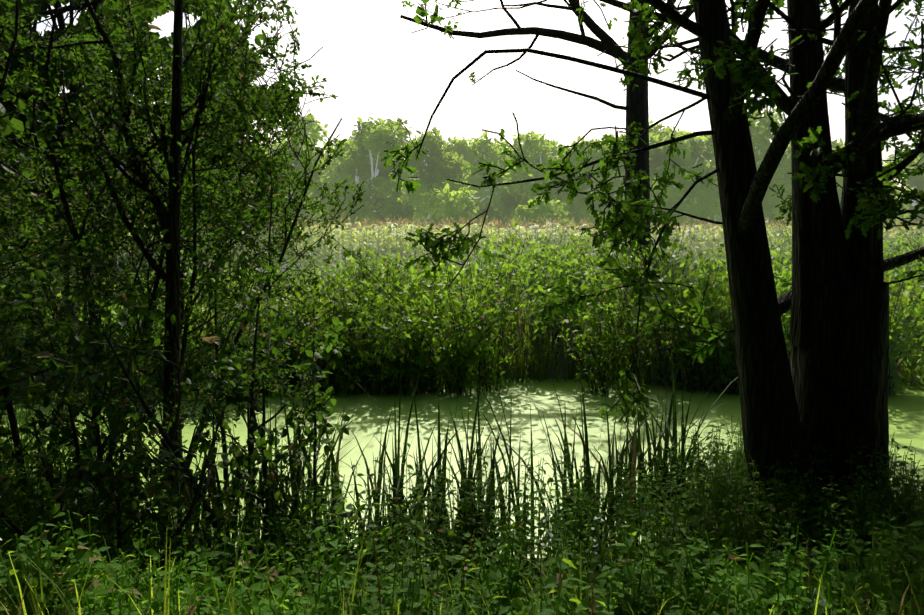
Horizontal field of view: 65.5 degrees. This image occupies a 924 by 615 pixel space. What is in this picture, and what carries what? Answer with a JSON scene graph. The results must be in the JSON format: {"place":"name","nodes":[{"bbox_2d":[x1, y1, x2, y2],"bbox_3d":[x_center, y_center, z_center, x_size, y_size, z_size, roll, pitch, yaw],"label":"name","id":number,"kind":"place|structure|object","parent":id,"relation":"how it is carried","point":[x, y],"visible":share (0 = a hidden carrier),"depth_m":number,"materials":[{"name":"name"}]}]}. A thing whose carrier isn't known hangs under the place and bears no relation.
{"place":"outdoors","nodes":[
{"label":"outdoors","id":0,"kind":"place"},
{"bbox_2d":[0,508,826,611],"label":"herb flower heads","id":1,"kind":"object","parent":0,"point":[822,603],"visible":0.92,"depth_m":3.16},
{"bbox_2d":[0,246,923,614],"bbox_3d":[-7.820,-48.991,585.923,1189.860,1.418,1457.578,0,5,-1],"label":"terrain","id":2,"kind":"structure","parent":0,"point":[490,378],"depth_m":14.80,"materials":[{"name":"green plant"}]},
{"bbox_2d":[0,185,396,604],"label":"shrub","id":3,"kind":"object","parent":2,"relation":"on","point":[97,378],"depth_m":5.19,"materials":[{"name":"green plant"}]},
{"bbox_2d":[0,0,428,536],"bbox_3d":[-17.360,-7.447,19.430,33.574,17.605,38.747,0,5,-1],"label":"tree","id":4,"kind":"object","parent":2,"relation":"on","point":[143,15],"depth_m":7.17,"materials":[{"name":"green plant"}]},
{"bbox_2d":[0,213,923,397],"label":"bush","id":5,"kind":"object","parent":2,"relation":"on","point":[428,333],"depth_m":13.32,"materials":[{"name":"green plant"}]},
{"bbox_2d":[0,379,923,571],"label":"pond","id":6,"kind":"structure","parent":2,"relation":"on","point":[906,415],"depth_m":10.89,"materials":[{"name":"green liquid"}]},
{"bbox_2d":[94,299,738,574],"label":"reed clumps","id":7,"kind":"object","parent":6,"relation":"on","point":[634,445],"visible":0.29,"depth_m":6.42,"materials":[{"name":"green plant"}]},
{"bbox_2d":[0,398,923,614],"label":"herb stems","id":8,"kind":"object","parent":2,"relation":"on","point":[485,574],"visible":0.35,"depth_m":4.77,"materials":[{"name":"green plant"}]},
{"bbox_2d":[0,393,923,614],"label":"nettle leaves","id":9,"kind":"object","parent":2,"relation":"on","point":[518,602],"visible":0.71,"depth_m":4.41,"materials":[{"name":"green plant"}]},
{"bbox_2d":[70,220,922,279],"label":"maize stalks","id":10,"kind":"object","parent":2,"relation":"on","point":[437,231],"visible":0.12,"depth_m":30.58,"materials":[{"name":"green plant"}]},
{"bbox_2d":[129,214,919,233],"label":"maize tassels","id":11,"kind":"object","parent":10,"relation":"attached to","point":[475,220],"visible":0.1,"depth_m":31.39,"materials":[{"name":"brown"}]},
{"bbox_2d":[89,221,923,269],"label":"reeds","id":12,"kind":"object","parent":2,"relation":"on","point":[355,237],"visible":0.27,"depth_m":30.65,"materials":[{"name":"green plant"}]},
{"bbox_2d":[130,108,923,257],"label":"distant treeline","id":13,"kind":"object","parent":2,"relation":"on","point":[437,191],"depth_m":92.74,"materials":[{"name":"green plant"}]},
{"bbox_2d":[400,0,735,266],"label":"oak tree","id":14,"kind":"object","parent":2,"relation":"on","point":[636,107],"depth_m":20.32,"materials":[{"name":"black plant"}]},
{"bbox_2d":[380,0,923,573],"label":"multistem tree","id":15,"kind":"object","parent":2,"relation":"on","point":[830,390],"depth_m":5.91,"materials":[{"name":"black plant"}]},
{"bbox_2d":[32,0,923,244],"label":"sky","id":16,"kind":"structure","parent":0,"point":[370,58],"materials":[{"name":"white"}]}
]}

